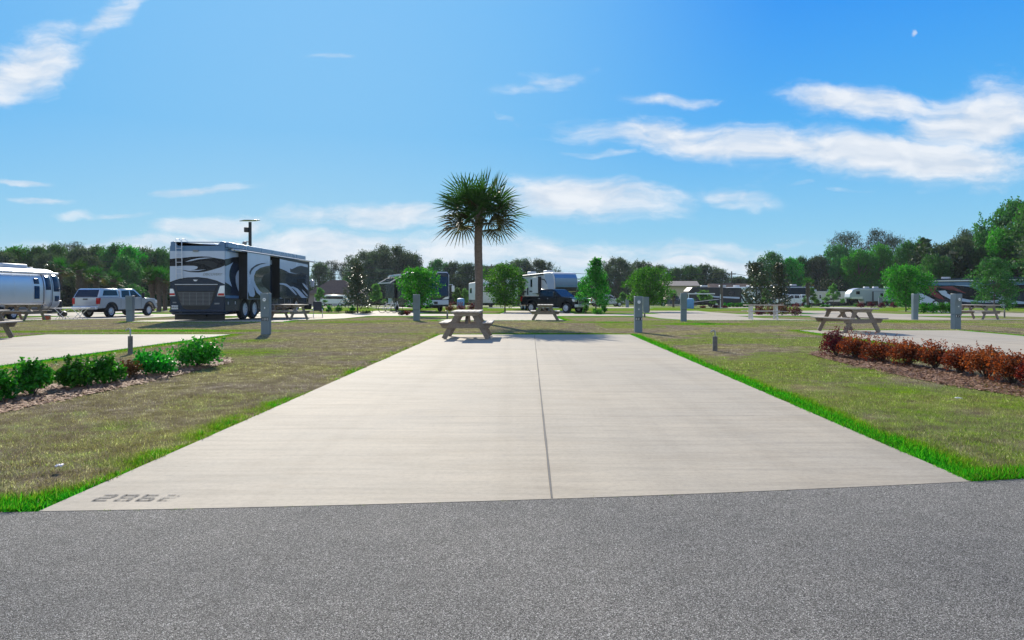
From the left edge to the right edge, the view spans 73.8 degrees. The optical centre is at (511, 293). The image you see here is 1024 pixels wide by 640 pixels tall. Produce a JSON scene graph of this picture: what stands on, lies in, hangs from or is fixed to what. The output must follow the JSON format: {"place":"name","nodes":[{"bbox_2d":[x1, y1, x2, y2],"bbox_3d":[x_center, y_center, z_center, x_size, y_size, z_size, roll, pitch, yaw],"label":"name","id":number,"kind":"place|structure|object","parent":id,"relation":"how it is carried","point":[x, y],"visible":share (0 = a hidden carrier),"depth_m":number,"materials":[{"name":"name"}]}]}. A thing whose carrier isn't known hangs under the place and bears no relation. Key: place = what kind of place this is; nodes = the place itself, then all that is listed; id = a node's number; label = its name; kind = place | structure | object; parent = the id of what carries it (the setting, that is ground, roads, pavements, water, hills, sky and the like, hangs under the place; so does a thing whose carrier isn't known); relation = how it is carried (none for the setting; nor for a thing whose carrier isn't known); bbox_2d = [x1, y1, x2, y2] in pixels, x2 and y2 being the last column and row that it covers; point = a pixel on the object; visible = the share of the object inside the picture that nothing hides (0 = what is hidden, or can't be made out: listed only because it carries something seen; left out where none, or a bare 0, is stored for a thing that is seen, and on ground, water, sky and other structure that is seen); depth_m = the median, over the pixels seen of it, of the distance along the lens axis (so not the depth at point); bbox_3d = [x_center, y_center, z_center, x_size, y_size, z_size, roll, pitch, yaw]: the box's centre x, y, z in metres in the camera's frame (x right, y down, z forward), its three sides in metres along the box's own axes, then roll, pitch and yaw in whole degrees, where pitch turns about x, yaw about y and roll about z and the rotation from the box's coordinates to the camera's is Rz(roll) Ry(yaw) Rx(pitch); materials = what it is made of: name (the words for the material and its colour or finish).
{"place":"outdoors","nodes":[
{"label":"outdoors","id":0,"kind":"place"},
{"bbox_2d":[0,479,1023,639],"bbox_3d":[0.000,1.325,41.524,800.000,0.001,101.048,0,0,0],"label":"road","id":1,"kind":"structure","parent":0,"point":[939,561],"depth_m":3.27,"materials":[{"name":"grey asphalt"}]},
{"bbox_2d":[0,296,1023,511],"bbox_3d":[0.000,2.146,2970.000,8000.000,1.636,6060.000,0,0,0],"label":"ground","id":2,"kind":"structure","parent":0,"point":[386,334],"depth_m":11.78,"materials":[{"name":"green plant"}]},
{"bbox_2d":[19,245,58,268],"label":"broadleaf tree","id":3,"kind":"object","parent":2,"relation":"on","point":[36,250],"visible":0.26,"depth_m":124.89,"materials":[{"name":"green plant"}]},
{"bbox_2d":[31,250,70,297],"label":"broadleaf tree","id":4,"kind":"object","parent":2,"relation":"on","point":[45,258],"visible":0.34,"depth_m":117.16,"materials":[{"name":"green plant"}]},
{"bbox_2d":[67,257,91,310],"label":"sabal palm","id":5,"kind":"object","parent":2,"relation":"on","point":[77,266],"visible":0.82,"depth_m":69.80,"materials":[{"name":"green plant"}]},
{"bbox_2d":[63,247,97,301],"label":"broadleaf tree","id":6,"kind":"object","parent":2,"relation":"on","point":[77,253],"visible":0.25,"depth_m":124.81,"materials":[{"name":"green plant"}]},
{"bbox_2d":[63,254,108,287],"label":"broadleaf tree","id":7,"kind":"object","parent":2,"relation":"on","point":[92,260],"visible":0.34,"depth_m":115.04,"materials":[{"name":"green plant"}]},
{"bbox_2d":[4,316,174,320],"bbox_3d":[-26.876,1.496,40.300,7.508,0.357,15.400,0,0,0],"label":"concrete pad","id":8,"kind":"object","parent":2,"relation":"on","point":[79,318],"visible":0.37,"depth_m":40.90,"materials":[{"name":"grey concrete"}]},
{"bbox_2d":[0,304,51,320],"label":"picnic table","id":9,"kind":"object","parent":8,"relation":"on","point":[16,310],"visible":0.98,"depth_m":33.52,"materials":[{"name":"grey wood"}]},
{"bbox_2d":[0,263,62,318],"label":"aluminium trailer","id":10,"kind":"object","parent":8,"relation":"on","point":[22,284],"visible":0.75,"depth_m":38.43,"materials":[{"name":"grey paint"}]},
{"bbox_2d":[71,288,156,316],"bbox_3d":[-26.839,0.641,46.395,2.592,1.882,5.875,0,0,10],"label":"pickup truck","id":11,"kind":"object","parent":8,"relation":"on","point":[109,302],"visible":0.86,"depth_m":44.55,"materials":[{"name":"silver metal"}]},
{"bbox_2d":[83,264,107,287],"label":"sabal palm","id":12,"kind":"object","parent":2,"relation":"on","point":[95,281],"visible":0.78,"depth_m":71.80,"materials":[{"name":"green plant"}]},
{"bbox_2d":[95,242,128,286],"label":"broadleaf tree","id":13,"kind":"object","parent":2,"relation":"on","point":[112,249],"visible":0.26,"depth_m":125.94,"materials":[{"name":"green plant"}]},
{"bbox_2d":[0,334,229,365],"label":"concrete pad","id":14,"kind":"object","parent":2,"relation":"on","point":[40,347],"visible":0.9,"depth_m":17.91,"materials":[{"name":"beige concrete"}]},
{"bbox_2d":[0,357,232,412],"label":"mulch","id":15,"kind":"object","parent":2,"relation":"on","point":[48,395],"visible":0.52,"depth_m":9.33,"materials":[{"name":"wood"}]},
{"bbox_2d":[0,365,21,400],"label":"hedge shrub","id":16,"kind":"object","parent":15,"relation":"on","point":[8,384],"visible":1,"depth_m":8.29,"materials":[{"name":"green plant"}]},
{"bbox_2d":[12,356,55,394],"bbox_3d":[-6.223,1.089,8.861,0.500,0.533,0.534,0,0,-23],"label":"hedge shrub","id":17,"kind":"object","parent":15,"relation":"on","point":[35,374],"visible":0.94,"depth_m":8.79,"materials":[{"name":"green plant"}]},
{"bbox_2d":[50,353,97,387],"bbox_3d":[-6.111,1.097,9.515,0.549,0.519,0.573,0,0,-36],"label":"hedge shrub","id":18,"kind":"object","parent":15,"relation":"on","point":[75,373],"visible":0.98,"depth_m":9.44,"materials":[{"name":"green plant"}]},
{"bbox_2d":[88,353,127,383],"bbox_3d":[-5.954,1.115,9.979,0.584,0.482,0.589,0,0,-34],"label":"hedge shrub","id":19,"kind":"object","parent":15,"relation":"on","point":[109,369],"visible":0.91,"depth_m":9.90,"materials":[{"name":"green plant"}]},
{"bbox_2d":[133,347,177,374],"bbox_3d":[-5.806,1.122,11.104,0.694,0.470,0.742,0,0,-25],"label":"hedge shrub","id":20,"kind":"object","parent":15,"relation":"on","point":[153,362],"visible":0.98,"depth_m":10.98,"materials":[{"name":"green plant"}]},
{"bbox_2d":[165,335,225,366],"bbox_3d":[-5.683,1.059,12.296,0.967,0.599,0.939,0,0,39],"label":"hedge shrub","id":21,"kind":"object","parent":15,"relation":"on","point":[200,352],"visible":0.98,"depth_m":12.14,"materials":[{"name":"green plant"}]},
{"bbox_2d":[104,254,147,288],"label":"broadleaf tree","id":22,"kind":"object","parent":2,"relation":"on","point":[123,263],"visible":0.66,"depth_m":116.19,"materials":[{"name":"green plant"}]},
{"bbox_2d":[113,245,148,285],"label":"broadleaf tree","id":23,"kind":"object","parent":2,"relation":"on","point":[130,251],"visible":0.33,"depth_m":123.65,"materials":[{"name":"green plant"}]},
{"bbox_2d":[139,246,169,298],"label":"broadleaf tree","id":24,"kind":"object","parent":2,"relation":"on","point":[162,256],"visible":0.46,"depth_m":126.75,"materials":[{"name":"green plant"}]},
{"bbox_2d":[145,265,169,310],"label":"sabal palm","id":25,"kind":"object","parent":2,"relation":"on","point":[159,285],"visible":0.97,"depth_m":65.81,"materials":[{"name":"green plant"}]},
{"bbox_2d":[127,316,364,321],"bbox_3d":[-13.992,1.496,39.800,7.741,0.357,16.400,0,0,0],"label":"concrete pad","id":26,"kind":"object","parent":2,"relation":"on","point":[274,318],"visible":0.56,"depth_m":36.10,"materials":[{"name":"grey concrete"}]},
{"bbox_2d":[169,239,314,319],"bbox_3d":[-14.720,-0.629,38.981,3.230,3.917,13.378,0,0,0],"label":"motorhome","id":27,"kind":"object","parent":26,"relation":"on","point":[220,280],"visible":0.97,"depth_m":33.09,"materials":[{"name":"blue paint"}]},
{"bbox_2d":[175,285,217,308],"bbox_3d":[-15.015,0.194,32.448,2.033,1.165,0.025,0,0,0],"label":"engine door","id":28,"kind":"structure","parent":27,"relation":"in","point":[180,289],"depth_m":32.44,"materials":[{"name":"blue paint"}]},
{"bbox_2d":[271,304,312,319],"bbox_3d":[-11.405,0.986,34.901,1.890,0.824,1.497,0,0,24],"label":"picnic table","id":29,"kind":"object","parent":26,"relation":"on","point":[294,311],"visible":0.89,"depth_m":34.81,"materials":[{"name":"grey wood"}]},
{"bbox_2d":[260,293,270,333],"bbox_3d":[-7.968,0.690,22.067,0.282,1.380,0.290,0,0,0],"label":"utility pedestal","id":30,"kind":"object","parent":2,"relation":"on","point":[265,307],"visible":0.95,"depth_m":21.99,"materials":[{"name":"paint"}]},
{"bbox_2d":[309,261,334,289],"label":"broadleaf tree","id":31,"kind":"object","parent":2,"relation":"on","point":[320,278],"visible":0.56,"depth_m":172.51,"materials":[{"name":"green plant"}]},
{"bbox_2d":[309,280,365,305],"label":"house","id":32,"kind":"structure","parent":2,"relation":"on","point":[332,287],"depth_m":146.70,"materials":[{"name":"grey"}]},
{"bbox_2d":[340,261,372,312],"bbox_3d":[-13.299,-0.451,58.036,2.605,4.632,2.846,0,0,-41],"label":"magnolia","id":33,"kind":"object","parent":2,"relation":"on","point":[355,288],"visible":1,"depth_m":57.81,"materials":[{"name":"green plant"}]},
{"bbox_2d":[341,249,399,303],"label":"live oak","id":34,"kind":"object","parent":2,"relation":"on","point":[365,256],"visible":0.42,"depth_m":167.59,"materials":[{"name":"green plant"}]},
{"bbox_2d":[361,268,395,304],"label":"broadleaf tree","id":35,"kind":"object","parent":2,"relation":"on","point":[379,276],"visible":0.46,"depth_m":160.23,"materials":[{"name":"green plant"}]},
{"bbox_2d":[343,311,432,313],"bbox_3d":[-10.769,1.745,61.000,6.462,0.166,14.000,0,0,0],"label":"concrete pad","id":36,"kind":"object","parent":2,"relation":"on","point":[376,312],"visible":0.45,"depth_m":60.67,"materials":[{"name":"grey concrete"}]},
{"bbox_2d":[378,272,453,310],"bbox_3d":[-9.648,-0.210,66.550,4.557,3.870,12.100,0,0,-25],"label":"motorhome","id":37,"kind":"object","parent":36,"relation":"on","point":[393,293],"visible":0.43,"depth_m":63.68,"materials":[{"name":"paint"}]},
{"bbox_2d":[363,243,422,271],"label":"live oak","id":38,"kind":"object","parent":2,"relation":"on","point":[392,255],"visible":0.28,"depth_m":171.51,"materials":[{"name":"green plant"}]},
{"bbox_2d":[392,250,429,273],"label":"broadleaf tree","id":39,"kind":"object","parent":2,"relation":"on","point":[410,260],"visible":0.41,"depth_m":166.22,"materials":[{"name":"green plant"}]},
{"bbox_2d":[393,258,445,308],"bbox_3d":[-6.503,-0.421,45.835,3.203,4.341,3.837,0,0,-40],"label":"young oak","id":40,"kind":"object","parent":2,"relation":"on","point":[421,284],"visible":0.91,"depth_m":45.53,"materials":[{"name":"green plant"}]},
{"bbox_2d":[450,261,474,302],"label":"broadleaf tree","id":41,"kind":"object","parent":2,"relation":"on","point":[464,282],"visible":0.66,"depth_m":164.58,"materials":[{"name":"green plant"}]},
{"bbox_2d":[432,168,529,321],"bbox_3d":[-1.298,-2.173,30.434,4.559,7.212,4.575,0,0,0],"label":"fan palm","id":42,"kind":"object","parent":2,"relation":"on","point":[477,203],"visible":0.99,"depth_m":30.21,"materials":[{"name":"green plant"}]},
{"bbox_2d":[469,280,495,306],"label":"travel trailer","id":43,"kind":"object","parent":2,"relation":"on","point":[487,300],"visible":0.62,"depth_m":90.52,"materials":[{"name":"white plastic"}]},
{"bbox_2d":[437,316,563,320],"bbox_3d":[-0.314,1.500,40.650,6.685,0.349,14.700,0,0,0],"label":"concrete pad","id":44,"kind":"object","parent":2,"relation":"on","point":[519,318],"visible":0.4,"depth_m":40.64,"materials":[{"name":"grey concrete"}]},
{"bbox_2d":[38,334,970,511],"bbox_3d":[0.459,1.351,12.969,6.077,0.057,17.873,0,0,2],"label":"concrete pad","id":45,"kind":"object","parent":2,"relation":"on","point":[465,424],"visible":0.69,"depth_m":6.08,"materials":[{"name":"beige concrete"}]},
{"bbox_2d":[438,310,494,338],"bbox_3d":[-1.315,0.934,20.301,1.512,0.832,1.909,0,0,1],"label":"picnic table","id":46,"kind":"object","parent":45,"relation":"on","point":[454,323],"visible":0.97,"depth_m":19.62,"materials":[{"name":"grey wood"}]},
{"bbox_2d":[483,260,528,311],"bbox_3d":[-0.746,-0.555,61.927,4.706,4.914,5.093,0,0,0],"label":"young oak","id":47,"kind":"object","parent":2,"relation":"on","point":[500,293],"visible":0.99,"depth_m":61.24,"materials":[{"name":"green plant"}]},
{"bbox_2d":[501,311,572,313],"bbox_3d":[2.231,1.745,61.000,6.462,0.166,14.000,0,0,0],"label":"concrete pad","id":48,"kind":"object","parent":2,"relation":"on","point":[521,312],"visible":0.4,"depth_m":60.67,"materials":[{"name":"grey concrete"}]},
{"bbox_2d":[506,270,577,310],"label":"travel trailer","id":49,"kind":"object","parent":48,"relation":"on","point":[546,279],"visible":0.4,"depth_m":66.40,"materials":[{"name":"white metal"}]},
{"bbox_2d":[520,289,588,312],"bbox_3d":[3.745,0.682,60.504,6.487,2.067,2.862,0,0,42],"label":"pickup truck","id":50,"kind":"object","parent":48,"relation":"on","point":[566,301],"visible":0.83,"depth_m":59.52,"materials":[{"name":"black paint"}]},
{"bbox_2d":[524,258,559,273],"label":"live oak","id":51,"kind":"object","parent":2,"relation":"on","point":[540,265],"visible":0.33,"depth_m":170.49,"materials":[{"name":"green plant"}]},
{"bbox_2d":[61,237,1023,306],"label":"thicket","id":52,"kind":"object","parent":2,"relation":"on","point":[959,260],"visible":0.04,"depth_m":102.26,"materials":[{"name":"green plant"}]},
{"bbox_2d":[574,256,613,308],"bbox_3d":[6.919,-0.653,58.127,3.328,5.041,3.890,0,0,0],"label":"magnolia","id":53,"kind":"object","parent":2,"relation":"on","point":[596,275],"visible":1,"depth_m":57.70,"materials":[{"name":"green plant"}]},
{"bbox_2d":[601,256,636,297],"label":"live oak","id":54,"kind":"object","parent":2,"relation":"on","point":[621,266],"visible":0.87,"depth_m":160.69,"materials":[{"name":"green plant"}]},
{"bbox_2d":[634,296,642,332],"bbox_3d":[4.292,0.745,23.167,0.262,1.271,0.290,0,0,0],"label":"utility pedestal","id":55,"kind":"object","parent":2,"relation":"on","point":[638,308],"visible":0.92,"depth_m":23.08,"materials":[{"name":"paint"}]},
{"bbox_2d":[621,265,675,311],"bbox_3d":[12.890,-0.359,64.022,5.319,4.533,4.162,0,0,-25],"label":"young oak","id":56,"kind":"object","parent":2,"relation":"on","point":[639,277],"visible":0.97,"depth_m":63.65,"materials":[{"name":"green plant"}]},
{"bbox_2d":[662,281,699,305],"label":"house","id":57,"kind":"structure","parent":2,"relation":"on","point":[680,286],"depth_m":139.16,"materials":[{"name":"beige"}]},
{"bbox_2d":[679,263,704,286],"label":"broadleaf tree","id":58,"kind":"object","parent":2,"relation":"on","point":[687,271],"visible":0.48,"depth_m":166.54,"materials":[{"name":"green plant"}]},
{"bbox_2d":[693,262,723,284],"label":"broadleaf tree","id":59,"kind":"object","parent":2,"relation":"on","point":[711,270],"visible":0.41,"depth_m":170.76,"materials":[{"name":"green plant"}]},
{"bbox_2d":[648,316,815,320],"bbox_3d":[12.289,1.503,40.750,6.778,0.344,14.500,0,0,0],"label":"concrete pad","id":60,"kind":"object","parent":2,"relation":"on","point":[716,318],"visible":0.6,"depth_m":40.64,"materials":[{"name":"grey concrete"}]},
{"bbox_2d":[740,261,774,309],"bbox_3d":[21.478,-0.575,59.896,2.896,4.924,2.453,0,0,-22],"label":"magnolia","id":61,"kind":"object","parent":2,"relation":"on","point":[755,269],"visible":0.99,"depth_m":59.77,"materials":[{"name":"green plant"}]},
{"bbox_2d":[751,250,787,285],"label":"broadleaf tree","id":62,"kind":"object","parent":2,"relation":"on","point":[770,259],"visible":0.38,"depth_m":153.21,"materials":[{"name":"green plant"}]},
{"bbox_2d":[762,262,792,306],"bbox_3d":[24.258,-0.514,61.974,2.629,4.831,2.429,0,0,0],"label":"magnolia","id":63,"kind":"object","parent":2,"relation":"on","point":[777,277],"visible":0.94,"depth_m":61.85,"materials":[{"name":"green plant"}]},
{"bbox_2d":[779,256,803,285],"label":"broadleaf tree","id":64,"kind":"object","parent":2,"relation":"on","point":[791,263],"visible":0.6,"depth_m":149.02,"materials":[{"name":"green plant"}]},
{"bbox_2d":[797,253,840,289],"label":"broadleaf tree","id":65,"kind":"object","parent":2,"relation":"on","point":[817,263],"visible":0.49,"depth_m":154.80,"materials":[{"name":"green plant"}]},
{"bbox_2d":[815,276,850,305],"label":"understory tree","id":66,"kind":"object","parent":2,"relation":"on","point":[827,285],"visible":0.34,"depth_m":145.22,"materials":[{"name":"green plant"}]},
{"bbox_2d":[823,242,855,289],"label":"broadleaf tree","id":67,"kind":"object","parent":2,"relation":"on","point":[835,254],"visible":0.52,"depth_m":152.44,"materials":[{"name":"green plant"}]},
{"bbox_2d":[827,230,870,291],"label":"pine tree","id":68,"kind":"object","parent":2,"relation":"on","point":[844,238],"visible":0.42,"depth_m":158.71,"materials":[{"name":"green plant"}]},
{"bbox_2d":[839,247,881,301],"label":"broadleaf tree","id":69,"kind":"object","parent":2,"relation":"on","point":[855,264],"visible":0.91,"depth_m":146.89,"materials":[{"name":"green plant"}]},
{"bbox_2d":[845,287,894,305],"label":"travel trailer","id":70,"kind":"object","parent":2,"relation":"on","point":[866,295],"visible":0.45,"depth_m":130.53,"materials":[{"name":"white paint"}]},
{"bbox_2d":[863,242,894,288],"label":"broadleaf tree","id":71,"kind":"object","parent":2,"relation":"on","point":[884,251],"visible":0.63,"depth_m":146.52,"materials":[{"name":"green plant"}]},
{"bbox_2d":[862,228,896,257],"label":"pine tree","id":72,"kind":"object","parent":2,"relation":"on","point":[875,233],"visible":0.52,"depth_m":161.04,"materials":[{"name":"green plant"}]},
{"bbox_2d":[888,239,916,272],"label":"broadleaf tree","id":73,"kind":"object","parent":2,"relation":"on","point":[904,255],"visible":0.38,"depth_m":109.60,"materials":[{"name":"green plant"}]},
{"bbox_2d":[878,262,939,310],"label":"young oak","id":74,"kind":"object","parent":2,"relation":"on","point":[905,271],"visible":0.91,"depth_m":65.48,"materials":[{"name":"green plant"}]},
{"bbox_2d":[801,330,1023,355],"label":"concrete pad","id":75,"kind":"object","parent":2,"relation":"on","point":[1006,343],"visible":0.68,"depth_m":20.32,"materials":[{"name":"beige concrete"}]},
{"bbox_2d":[810,307,888,332],"bbox_3d":[11.535,0.926,23.401,1.541,0.848,1.946,0,0,-12],"label":"picnic table","id":76,"kind":"object","parent":75,"relation":"on","point":[851,319],"visible":0.9,"depth_m":22.85,"materials":[{"name":"brown wood"}]},
{"bbox_2d":[808,351,1023,396],"bbox_3d":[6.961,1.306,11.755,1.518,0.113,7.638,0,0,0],"label":"mulch","id":77,"kind":"object","parent":2,"relation":"on","point":[905,370],"visible":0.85,"depth_m":11.05,"materials":[{"name":"wood"}]},
{"bbox_2d":[818,326,854,355],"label":"copper shrub","id":78,"kind":"object","parent":77,"relation":"on","point":[831,342],"visible":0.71,"depth_m":14.28,"materials":[{"name":"red plant"}]},
{"bbox_2d":[835,331,875,358],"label":"copper shrub","id":79,"kind":"object","parent":77,"relation":"on","point":[852,346],"visible":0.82,"depth_m":13.68,"materials":[{"name":"red plant"}]},
{"bbox_2d":[857,332,899,362],"bbox_3d":[7.103,1.046,13.102,0.822,0.624,0.832,0,0,0],"label":"copper shrub","id":80,"kind":"object","parent":77,"relation":"on","point":[877,350],"visible":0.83,"depth_m":13.05,"materials":[{"name":"red plant"}]},
{"bbox_2d":[884,337,928,365],"bbox_3d":[7.231,1.073,12.466,0.722,0.568,0.709,0,0,39],"label":"copper shrub","id":81,"kind":"object","parent":77,"relation":"on","point":[905,350],"visible":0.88,"depth_m":12.37,"materials":[{"name":"red plant"}]},
{"bbox_2d":[914,338,948,368],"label":"copper shrub","id":82,"kind":"object","parent":77,"relation":"on","point":[931,355],"visible":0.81,"depth_m":11.85,"materials":[{"name":"red plant"}]},
{"bbox_2d":[938,343,976,373],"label":"copper shrub","id":83,"kind":"object","parent":77,"relation":"on","point":[951,357],"visible":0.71,"depth_m":11.22,"materials":[{"name":"red plant"}]},
{"bbox_2d":[958,341,1009,377],"bbox_3d":[7.346,1.056,10.585,0.688,0.602,0.655,0,0,-43],"label":"copper shrub","id":84,"kind":"object","parent":77,"relation":"on","point":[976,359],"visible":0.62,"depth_m":10.54,"materials":[{"name":"red plant"}]},
{"bbox_2d":[984,348,1023,383],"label":"copper shrub","id":85,"kind":"object","parent":77,"relation":"on","point":[1004,367],"visible":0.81,"depth_m":9.95,"materials":[{"name":"red plant"}]},
{"bbox_2d":[821,316,1023,319],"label":"concrete pad","id":86,"kind":"object","parent":2,"relation":"on","point":[909,318],"visible":0.44,"depth_m":40.64,"materials":[{"name":"grey concrete"}]},
{"bbox_2d":[961,304,1000,318],"bbox_3d":[25.292,1.040,37.001,1.497,0.824,1.890,0,0,-22],"label":"picnic table","id":87,"kind":"object","parent":86,"relation":"on","point":[985,311],"visible":0.86,"depth_m":36.62,"materials":[{"name":"grey wood"}]},
{"bbox_2d":[918,252,955,278],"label":"broadleaf tree","id":88,"kind":"object","parent":2,"relation":"on","point":[934,265],"visible":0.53,"depth_m":95.06,"materials":[{"name":"green plant"}]},
{"bbox_2d":[950,294,961,328],"bbox_3d":[16.470,0.702,25.268,0.282,1.356,0.290,0,0,-12],"label":"utility pedestal","id":89,"kind":"object","parent":2,"relation":"on","point":[955,306],"visible":0.93,"depth_m":25.20,"materials":[{"name":"paint"}]},
{"bbox_2d":[945,235,982,272],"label":"broadleaf tree","id":90,"kind":"object","parent":2,"relation":"on","point":[967,243],"visible":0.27,"depth_m":104.80,"materials":[{"name":"green plant"}]},
{"bbox_2d":[967,245,1004,306],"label":"broadleaf tree","id":91,"kind":"object","parent":2,"relation":"on","point":[977,256],"visible":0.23,"depth_m":103.49,"materials":[{"name":"green plant"}]},
{"bbox_2d":[960,256,1023,310],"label":"young oak","id":92,"kind":"object","parent":2,"relation":"on","point":[993,270],"visible":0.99,"depth_m":61.64,"materials":[{"name":"green plant"}]},
{"bbox_2d":[967,196,1023,248],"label":"broadleaf tree","id":93,"kind":"object","parent":2,"relation":"on","point":[1005,216],"visible":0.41,"depth_m":106.61,"materials":[{"name":"green plant"}]},
{"bbox_2d":[984,225,1021,276],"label":"broadleaf tree","id":94,"kind":"object","parent":2,"relation":"on","point":[996,241],"visible":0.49,"depth_m":100.68,"materials":[{"name":"green plant"}]},
{"bbox_2d":[1002,200,1023,276],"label":"broadleaf tree","id":95,"kind":"object","parent":2,"relation":"on","point":[1018,226],"visible":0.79,"depth_m":96.05,"materials":[{"name":"green plant"}]},
{"bbox_2d":[0,0,1023,287],"label":"sky","id":96,"kind":"structure","parent":0,"point":[724,134],"materials":[{"name":"blue"}]},
{"bbox_2d":[21,314,1023,315],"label":"street","id":97,"kind":"structure","parent":0,"point":[564,315],"depth_m":48.98,"materials":[{"name":"grey asphalt"}]},
{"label":"concrete pad","id":98,"kind":"structure","parent":0,"visible":0},
{"bbox_2d":[917,277,1023,307],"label":"motorhome","id":99,"kind":"object","parent":98,"relation":"on","point":[947,287],"visible":0.34,"depth_m":87.21,"materials":[{"name":"paint"}]},
{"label":"street","id":100,"kind":"structure","parent":0,"visible":0},
{"bbox_2d":[812,290,845,305],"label":"travel trailer","id":101,"kind":"object","parent":100,"relation":"on","point":[819,294],"visible":0.52,"depth_m":138.83,"materials":[{"name":"beige paint"}]},
{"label":"street","id":102,"kind":"structure","parent":0,"visible":0},
{"bbox_2d":[683,285,740,306],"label":"travel trailer","id":103,"kind":"object","parent":102,"relation":"on","point":[731,295],"visible":0.57,"depth_m":98.94,"materials":[{"name":"grey paint"}]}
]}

